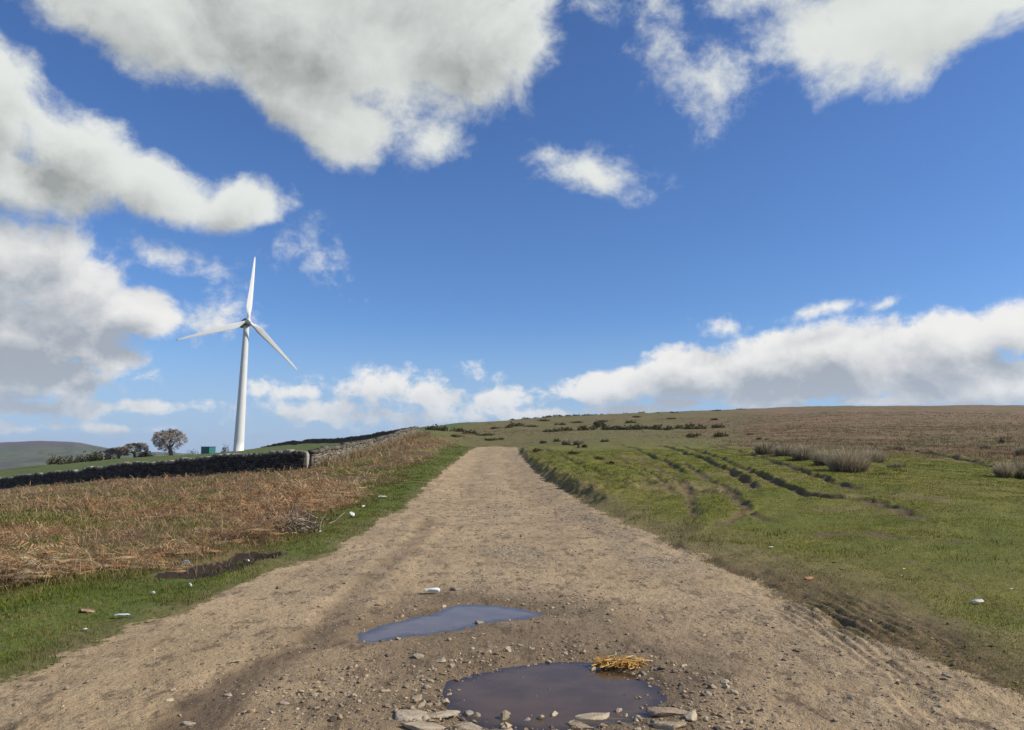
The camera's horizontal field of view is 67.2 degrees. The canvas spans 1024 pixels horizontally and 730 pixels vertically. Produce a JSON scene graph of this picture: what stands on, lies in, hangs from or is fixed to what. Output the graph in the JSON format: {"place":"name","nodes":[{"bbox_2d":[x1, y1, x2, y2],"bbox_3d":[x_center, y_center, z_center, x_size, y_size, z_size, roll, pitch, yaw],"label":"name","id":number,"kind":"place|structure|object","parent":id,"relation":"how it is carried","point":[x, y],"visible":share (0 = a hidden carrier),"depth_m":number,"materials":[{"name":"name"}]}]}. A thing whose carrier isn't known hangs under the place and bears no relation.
{"place":"outdoors","nodes":[
{"label":"outdoors","id":0,"kind":"place"},
{"bbox_2d":[0,441,191,469],"bbox_3d":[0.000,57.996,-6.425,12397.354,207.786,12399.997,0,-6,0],"label":"hill","id":1,"kind":"structure","parent":0,"point":[23,454],"depth_m":2857.07,"materials":[{"name":"green plant"}]},
{"bbox_2d":[0,446,1023,729],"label":"track","id":2,"kind":"structure","parent":0,"point":[676,588],"depth_m":6.50,"materials":[{"name":"beige gravel"}]},
{"bbox_2d":[182,721,195,725],"bbox_3d":[-1.924,2.131,4.571,0.088,0.024,0.050,-4,-7,32],"label":"flat stone","id":3,"kind":"object","parent":2,"relation":"on","point":[186,723],"visible":1,"depth_m":4.56,"materials":[{"name":"grey stone"}]},
{"bbox_2d":[227,659,240,662],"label":"flat stone","id":4,"kind":"object","parent":2,"relation":"on","point":[234,661],"visible":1,"depth_m":5.84,"materials":[{"name":"beige stone"}]},
{"bbox_2d":[395,709,430,720],"bbox_3d":[-0.610,2.122,4.636,0.264,0.040,0.162,-2,-4,18],"label":"flat stone","id":5,"kind":"object","parent":2,"relation":"on","point":[405,714],"visible":0.9,"depth_m":4.64,"materials":[{"name":"grey stone"}]},
{"bbox_2d":[411,695,421,700],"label":"stone","id":6,"kind":"object","parent":2,"relation":"on","point":[418,697],"visible":0.85,"depth_m":4.99,"materials":[{"name":"beige stone"}]},
{"bbox_2d":[413,653,423,658],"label":"stone","id":7,"kind":"object","parent":2,"relation":"on","point":[417,655],"visible":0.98,"depth_m":5.98,"materials":[{"name":"grey stone"}]},
{"bbox_2d":[400,721,445,729],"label":"flat stone","id":8,"kind":"object","parent":2,"relation":"on","point":[419,725],"visible":0.96,"depth_m":4.46,"materials":[{"name":"grey stone"}]},
{"bbox_2d":[425,588,439,592],"bbox_3d":[-0.898,2.522,8.637,0.182,0.055,0.099,2,-11,0],"label":"plastic wrapper","id":9,"kind":"object","parent":2,"relation":"on","point":[434,590],"visible":1,"depth_m":8.61,"materials":[{"name":"white plastic"}]},
{"bbox_2d":[435,657,445,662],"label":"stone","id":10,"kind":"object","parent":2,"relation":"on","point":[441,660],"visible":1,"depth_m":5.85,"materials":[{"name":"grey stone"}]},
{"bbox_2d":[429,710,459,718],"bbox_3d":[-0.449,2.124,4.683,0.275,0.025,0.112,-1,-6,-8],"label":"flat stone","id":11,"kind":"object","parent":2,"relation":"on","point":[444,714],"visible":0.88,"depth_m":4.67,"materials":[{"name":"grey stone"}]},
{"bbox_2d":[440,698,449,703],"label":"stone","id":12,"kind":"object","parent":2,"relation":"on","point":[445,700],"visible":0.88,"depth_m":5.00,"materials":[{"name":"grey stone"}]},
{"bbox_2d":[357,604,541,641],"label":"puddle","id":13,"kind":"object","parent":2,"relation":"on","point":[457,618],"visible":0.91,"depth_m":7.38,"materials":[{"name":"liquid"}]},
{"bbox_2d":[452,722,484,729],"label":"flat stone","id":14,"kind":"object","parent":2,"relation":"on","point":[467,725],"visible":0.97,"depth_m":4.48,"materials":[{"name":"grey stone"}]},
{"bbox_2d":[464,710,473,715],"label":"stone","id":15,"kind":"object","parent":2,"relation":"on","point":[468,712],"visible":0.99,"depth_m":4.78,"materials":[{"name":"grey stone"}]},
{"bbox_2d":[499,710,510,719],"bbox_3d":[-0.043,2.153,4.713,0.069,0.066,0.046,4,-7,-30],"label":"stone","id":16,"kind":"object","parent":2,"relation":"on","point":[505,714],"visible":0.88,"depth_m":4.71,"materials":[{"name":"grey stone"}]},
{"bbox_2d":[502,722,511,727],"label":"stone","id":17,"kind":"object","parent":2,"relation":"on","point":[507,725],"visible":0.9,"depth_m":4.57,"materials":[{"name":"grey stone"}]},
{"bbox_2d":[504,646,510,651],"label":"stone","id":18,"kind":"object","parent":2,"relation":"on","point":[507,648],"visible":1,"depth_m":6.17,"materials":[{"name":"beige stone"}]},
{"bbox_2d":[442,662,667,729],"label":"puddle","id":19,"kind":"object","parent":2,"relation":"on","point":[520,694],"visible":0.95,"depth_m":5.15,"materials":[{"name":"liquid"}]},
{"bbox_2d":[568,719,592,727],"bbox_3d":[0.411,2.155,4.589,0.160,0.045,0.097,5,-2,13],"label":"flat stone","id":20,"kind":"object","parent":2,"relation":"on","point":[573,722],"visible":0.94,"depth_m":4.58,"materials":[{"name":"grey stone"}]},
{"bbox_2d":[574,712,609,719],"bbox_3d":[0.497,2.172,4.742,0.229,0.042,0.126,-3,-8,-5],"label":"flat stone","id":21,"kind":"object","parent":2,"relation":"on","point":[593,716],"visible":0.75,"depth_m":4.72,"materials":[{"name":"grey stone"}]},
{"bbox_2d":[588,653,654,668],"bbox_3d":[0.814,2.228,5.837,0.559,0.074,0.395,0,-6,0],"label":"straw heap","id":22,"kind":"object","parent":2,"relation":"on","point":[617,661],"visible":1,"depth_m":5.80,"materials":[{"name":"yellow plant"}]},
{"bbox_2d":[645,706,687,716],"bbox_3d":[0.966,2.146,4.749,0.293,0.055,0.121,2,-4,10],"label":"flat stone","id":23,"kind":"object","parent":2,"relation":"on","point":[661,711],"visible":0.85,"depth_m":4.73,"materials":[{"name":"grey stone"}]},
{"bbox_2d":[652,721,689,729],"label":"flat stone","id":24,"kind":"object","parent":2,"relation":"on","point":[669,725],"visible":1,"depth_m":4.46,"materials":[{"name":"grey stone"}]},
{"bbox_2d":[685,709,696,720],"bbox_3d":[1.065,2.102,4.610,0.068,0.059,0.106,-3,-7,28],"label":"stone","id":25,"kind":"object","parent":2,"relation":"on","point":[690,715],"visible":1,"depth_m":4.60,"materials":[{"name":"grey stone"}]},
{"bbox_2d":[722,683,729,688],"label":"stone","id":26,"kind":"object","parent":2,"relation":"on","point":[725,685],"visible":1,"depth_m":5.23,"materials":[{"name":"grey stone"}]},
{"bbox_2d":[0,405,1023,700],"bbox_3d":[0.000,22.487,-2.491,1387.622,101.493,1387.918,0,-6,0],"label":"ground","id":27,"kind":"structure","parent":0,"point":[860,613],"depth_m":15.49,"materials":[{"name":"green plant"}]},
{"bbox_2d":[45,454,71,464],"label":"hedge shrub","id":28,"kind":"object","parent":27,"relation":"on","point":[57,460],"visible":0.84,"depth_m":187.77,"materials":[{"name":"green plant"}]},
{"bbox_2d":[67,455,81,463],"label":"hedge shrub","id":29,"kind":"object","parent":27,"relation":"on","point":[76,460],"visible":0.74,"depth_m":186.51,"materials":[{"name":"green plant"}]},
{"bbox_2d":[81,609,94,612],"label":"flat stone","id":30,"kind":"object","parent":27,"relation":"on","point":[87,610],"visible":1,"depth_m":7.46,"materials":[{"name":"stone"}]},
{"bbox_2d":[78,449,102,461],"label":"hedge shrub","id":31,"kind":"object","parent":27,"relation":"on","point":[99,457],"visible":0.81,"depth_m":183.82,"materials":[{"name":"green plant"}]},
{"bbox_2d":[102,453,116,459],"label":"hedge shrub","id":32,"kind":"object","parent":27,"relation":"on","point":[107,458],"visible":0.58,"depth_m":185.11,"materials":[{"name":"green plant"}]},
{"bbox_2d":[103,447,129,458],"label":"bare tree","id":33,"kind":"object","parent":27,"relation":"on","point":[111,451],"visible":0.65,"depth_m":181.12,"materials":[{"name":"brown plant"}]},
{"bbox_2d":[114,613,131,615],"bbox_3d":[-3.718,2.388,7.367,0.155,0.026,0.039,2,-7,-14],"label":"plastic bottle","id":34,"kind":"object","parent":27,"relation":"on","point":[121,614],"visible":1,"depth_m":7.35,"materials":[{"name":"white plastic"}]},
{"bbox_2d":[117,442,148,457],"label":"bare tree","id":35,"kind":"object","parent":27,"relation":"on","point":[122,450],"visible":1,"depth_m":180.17,"materials":[{"name":"brown plant"}]},
{"bbox_2d":[136,450,155,456],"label":"hedge shrub","id":36,"kind":"object","parent":27,"relation":"on","point":[144,454],"visible":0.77,"depth_m":180.89,"materials":[{"name":"green plant"}]},
{"bbox_2d":[0,449,307,487],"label":"dry stone wall","id":37,"kind":"structure","parent":27,"relation":"on","point":[278,460],"depth_m":68.85,"materials":[{"name":"black stone"}]},
{"bbox_2d":[150,428,188,455],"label":"bare tree","id":38,"kind":"object","parent":27,"relation":"on","point":[165,437],"visible":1,"depth_m":179.29,"materials":[{"name":"brown plant"}]},
{"bbox_2d":[201,447,215,453],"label":"utility cabin","id":39,"kind":"object","parent":27,"relation":"on","point":[208,450],"visible":0.89,"depth_m":170.22,"materials":[{"name":"teal metal"}]},
{"bbox_2d":[0,431,461,591],"bbox_3d":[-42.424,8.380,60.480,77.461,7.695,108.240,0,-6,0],"label":"bracken","id":40,"kind":"object","parent":27,"relation":"on","point":[299,493],"visible":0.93,"depth_m":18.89,"materials":[{"name":"brown plant"}]},
{"bbox_2d":[177,258,296,451],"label":"wind turbine","id":41,"kind":"object","parent":27,"relation":"on","point":[244,324],"visible":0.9,"depth_m":178.01,"materials":[{"name":"paint"}]},
{"bbox_2d":[249,495,344,535],"bbox_3d":[-4.173,2.875,14.760,1.623,0.780,1.513,0,-6,0],"label":"twig pile","id":42,"kind":"object","parent":27,"relation":"on","point":[306,520],"visible":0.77,"depth_m":14.75,"materials":[{"name":"brown wood"}]},
{"bbox_2d":[305,452,308,468],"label":"gate stone","id":43,"kind":"object","parent":27,"relation":"on","point":[307,458],"visible":0.97,"depth_m":54.27,"materials":[{"name":"white stone"}]},
{"bbox_2d":[261,428,406,447],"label":"dry stone wall","id":44,"kind":"structure","parent":27,"relation":"on","point":[347,439],"depth_m":167.87,"materials":[{"name":"grey stone"}]},
{"bbox_2d":[307,426,418,467],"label":"dry stone wall","id":45,"kind":"structure","parent":27,"relation":"on","point":[323,452],"depth_m":67.05,"materials":[{"name":"grey stone"}]},
{"bbox_2d":[431,424,447,430],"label":"gorse bush","id":46,"kind":"object","parent":27,"relation":"on","point":[443,428],"visible":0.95,"depth_m":188.79,"materials":[{"name":"green plant"}]},
{"bbox_2d":[450,427,463,431],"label":"gorse bush","id":47,"kind":"object","parent":27,"relation":"on","point":[458,429],"visible":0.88,"depth_m":183.44,"materials":[{"name":"green plant"}]},
{"bbox_2d":[463,430,476,433],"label":"gorse bush","id":48,"kind":"object","parent":27,"relation":"on","point":[469,432],"visible":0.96,"depth_m":174.68,"materials":[{"name":"green plant"}]},
{"bbox_2d":[475,433,494,435],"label":"gorse bush","id":49,"kind":"object","parent":27,"relation":"on","point":[486,434],"visible":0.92,"depth_m":160.63,"materials":[{"name":"green plant"}]},
{"bbox_2d":[509,421,524,425],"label":"gorse bush","id":50,"kind":"object","parent":27,"relation":"on","point":[514,424],"visible":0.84,"depth_m":261.98,"materials":[{"name":"green plant"}]},
{"bbox_2d":[542,428,561,431],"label":"gorse bush","id":51,"kind":"object","parent":27,"relation":"on","point":[550,430],"visible":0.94,"depth_m":180.09,"materials":[{"name":"green plant"}]},
{"bbox_2d":[561,438,571,444],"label":"rush clump","id":52,"kind":"object","parent":27,"relation":"on","point":[566,442],"visible":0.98,"depth_m":94.97,"materials":[{"name":"beige plant"}]},
{"bbox_2d":[559,427,574,430],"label":"gorse bush","id":53,"kind":"object","parent":27,"relation":"on","point":[566,429],"visible":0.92,"depth_m":190.55,"materials":[{"name":"green plant"}]},
{"bbox_2d":[567,450,580,453],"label":"gorse bush","id":54,"kind":"object","parent":27,"relation":"on","point":[572,452],"visible":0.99,"depth_m":55.14,"materials":[{"name":"green plant"}]},
{"bbox_2d":[571,439,583,444],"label":"rush clump","id":55,"kind":"object","parent":27,"relation":"on","point":[578,442],"visible":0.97,"depth_m":93.60,"materials":[{"name":"plant"}]},
{"bbox_2d":[577,425,597,429],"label":"gorse bush","id":56,"kind":"object","parent":27,"relation":"on","point":[585,427],"visible":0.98,"depth_m":191.90,"materials":[{"name":"green plant"}]},
{"bbox_2d":[593,420,605,426],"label":"gorse bush","id":57,"kind":"object","parent":27,"relation":"on","point":[598,424],"visible":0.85,"depth_m":240.85,"materials":[{"name":"green plant"}]},
{"bbox_2d":[599,425,619,429],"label":"gorse bush","id":58,"kind":"object","parent":27,"relation":"on","point":[607,428],"visible":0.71,"depth_m":187.04,"materials":[{"name":"green plant"}]},
{"bbox_2d":[613,425,632,429],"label":"gorse bush","id":59,"kind":"object","parent":27,"relation":"on","point":[623,428],"visible":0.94,"depth_m":182.35,"materials":[{"name":"green plant"}]},
{"bbox_2d":[627,423,644,429],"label":"gorse bush","id":60,"kind":"object","parent":27,"relation":"on","point":[637,427],"visible":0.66,"depth_m":186.36,"materials":[{"name":"green plant"}]},
{"bbox_2d":[649,424,672,429],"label":"gorse bush","id":61,"kind":"object","parent":27,"relation":"on","point":[655,427],"visible":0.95,"depth_m":178.78,"materials":[{"name":"green plant"}]},
{"bbox_2d":[680,423,707,428],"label":"gorse bush","id":62,"kind":"object","parent":27,"relation":"on","point":[690,426],"visible":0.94,"depth_m":187.46,"materials":[{"name":"green plant"}]},
{"bbox_2d":[686,433,701,436],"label":"gorse bush","id":63,"kind":"object","parent":27,"relation":"on","point":[693,434],"visible":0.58,"depth_m":130.31,"materials":[{"name":"green plant"}]},
{"bbox_2d":[710,423,725,427],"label":"gorse bush","id":64,"kind":"object","parent":27,"relation":"on","point":[719,426],"visible":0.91,"depth_m":188.67,"materials":[{"name":"green plant"}]},
{"bbox_2d":[714,432,727,436],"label":"gorse bush","id":65,"kind":"object","parent":27,"relation":"on","point":[720,434],"visible":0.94,"depth_m":121.02,"materials":[{"name":"green plant"}]},
{"bbox_2d":[438,411,1023,464],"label":"moor grass","id":66,"kind":"structure","parent":27,"relation":"on","point":[993,442],"depth_m":112.95,"materials":[{"name":"brown plant"}]},
{"bbox_2d":[752,440,778,454],"bbox_3d":[16.528,5.291,50.187,2.414,1.177,1.920,0,-6,0],"label":"rush clump","id":67,"kind":"object","parent":27,"relation":"on","point":[762,449],"visible":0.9,"depth_m":49.95,"materials":[{"name":"beige plant"}]},
{"bbox_2d":[768,442,797,456],"bbox_3d":[16.280,4.995,45.960,2.056,1.007,2.014,0,-6,0],"label":"rush clump","id":68,"kind":"object","parent":27,"relation":"on","point":[778,451],"visible":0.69,"depth_m":45.71,"materials":[{"name":"beige plant"}]},
{"bbox_2d":[784,443,820,460],"bbox_3d":[15.263,4.484,40.101,2.112,1.055,2.051,4,-8,-35],"label":"rush clump","id":69,"kind":"object","parent":27,"relation":"on","point":[803,454],"visible":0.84,"depth_m":39.86,"materials":[{"name":"beige plant"}]},
{"bbox_2d":[811,448,835,465],"bbox_3d":[13.343,3.875,32.900,1.492,0.897,1.672,3,-7,-25],"label":"rush clump","id":70,"kind":"object","parent":27,"relation":"on","point":[817,460],"visible":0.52,"depth_m":32.69,"materials":[{"name":"beige plant"}]},
{"bbox_2d":[814,444,880,472],"bbox_3d":[12.255,3.322,27.925,2.462,1.168,2.206,0,-6,0],"label":"rush clump","id":71,"kind":"object","parent":27,"relation":"on","point":[852,462],"visible":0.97,"depth_m":27.59,"materials":[{"name":"beige plant"}]},
{"bbox_2d":[860,446,890,462],"bbox_3d":[16.673,4.136,35.619,1.588,0.815,1.620,3,-7,-26],"label":"rush clump","id":72,"kind":"object","parent":27,"relation":"on","point":[881,457],"visible":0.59,"depth_m":35.33,"materials":[{"name":"beige plant"}]},
{"bbox_2d":[886,462,906,467],"bbox_3d":[15.954,4.159,31.977,0.891,0.301,0.845,0,-6,0],"label":"rush clump","id":73,"kind":"object","parent":27,"relation":"on","point":[893,465],"visible":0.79,"depth_m":31.88,"materials":[{"name":"beige plant"}]},
{"bbox_2d":[971,599,983,602],"bbox_3d":[4.642,2.352,7.686,0.100,0.036,0.073,1,-6,-7],"label":"crushed carton","id":74,"kind":"object","parent":27,"relation":"on","point":[977,600],"visible":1,"depth_m":7.67,"materials":[{"name":"paper"}]},
{"bbox_2d":[980,443,990,448],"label":"rush clump","id":75,"kind":"object","parent":27,"relation":"on","point":[985,445],"visible":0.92,"depth_m":61.23,"materials":[{"name":"beige plant"}]},
{"bbox_2d":[987,461,1020,477],"bbox_3d":[17.541,3.688,27.448,1.273,0.701,1.210,0,-6,0],"label":"rush clump","id":76,"kind":"object","parent":27,"relation":"on","point":[1006,471],"visible":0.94,"depth_m":27.24,"materials":[{"name":"beige plant"}]},
{"bbox_2d":[998,434,1010,442],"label":"bare shrub","id":77,"kind":"object","parent":27,"relation":"on","point":[1001,440],"visible":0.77,"depth_m":77.57,"materials":[{"name":"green plant"}]},
{"bbox_2d":[1006,459,1023,478],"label":"rush clump","id":78,"kind":"object","parent":27,"relation":"on","point":[1020,474],"visible":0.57,"depth_m":27.37,"materials":[{"name":"plant"}]},
{"bbox_2d":[1012,445,1023,454],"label":"rush clump","id":79,"kind":"object","parent":27,"relation":"on","point":[1020,450],"visible":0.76,"depth_m":47.37,"materials":[{"name":"beige plant"}]},
{"bbox_2d":[0,0,1023,453],"label":"sky","id":80,"kind":"structure","parent":0,"point":[446,211],"materials":[{"name":"blue"}]}
]}

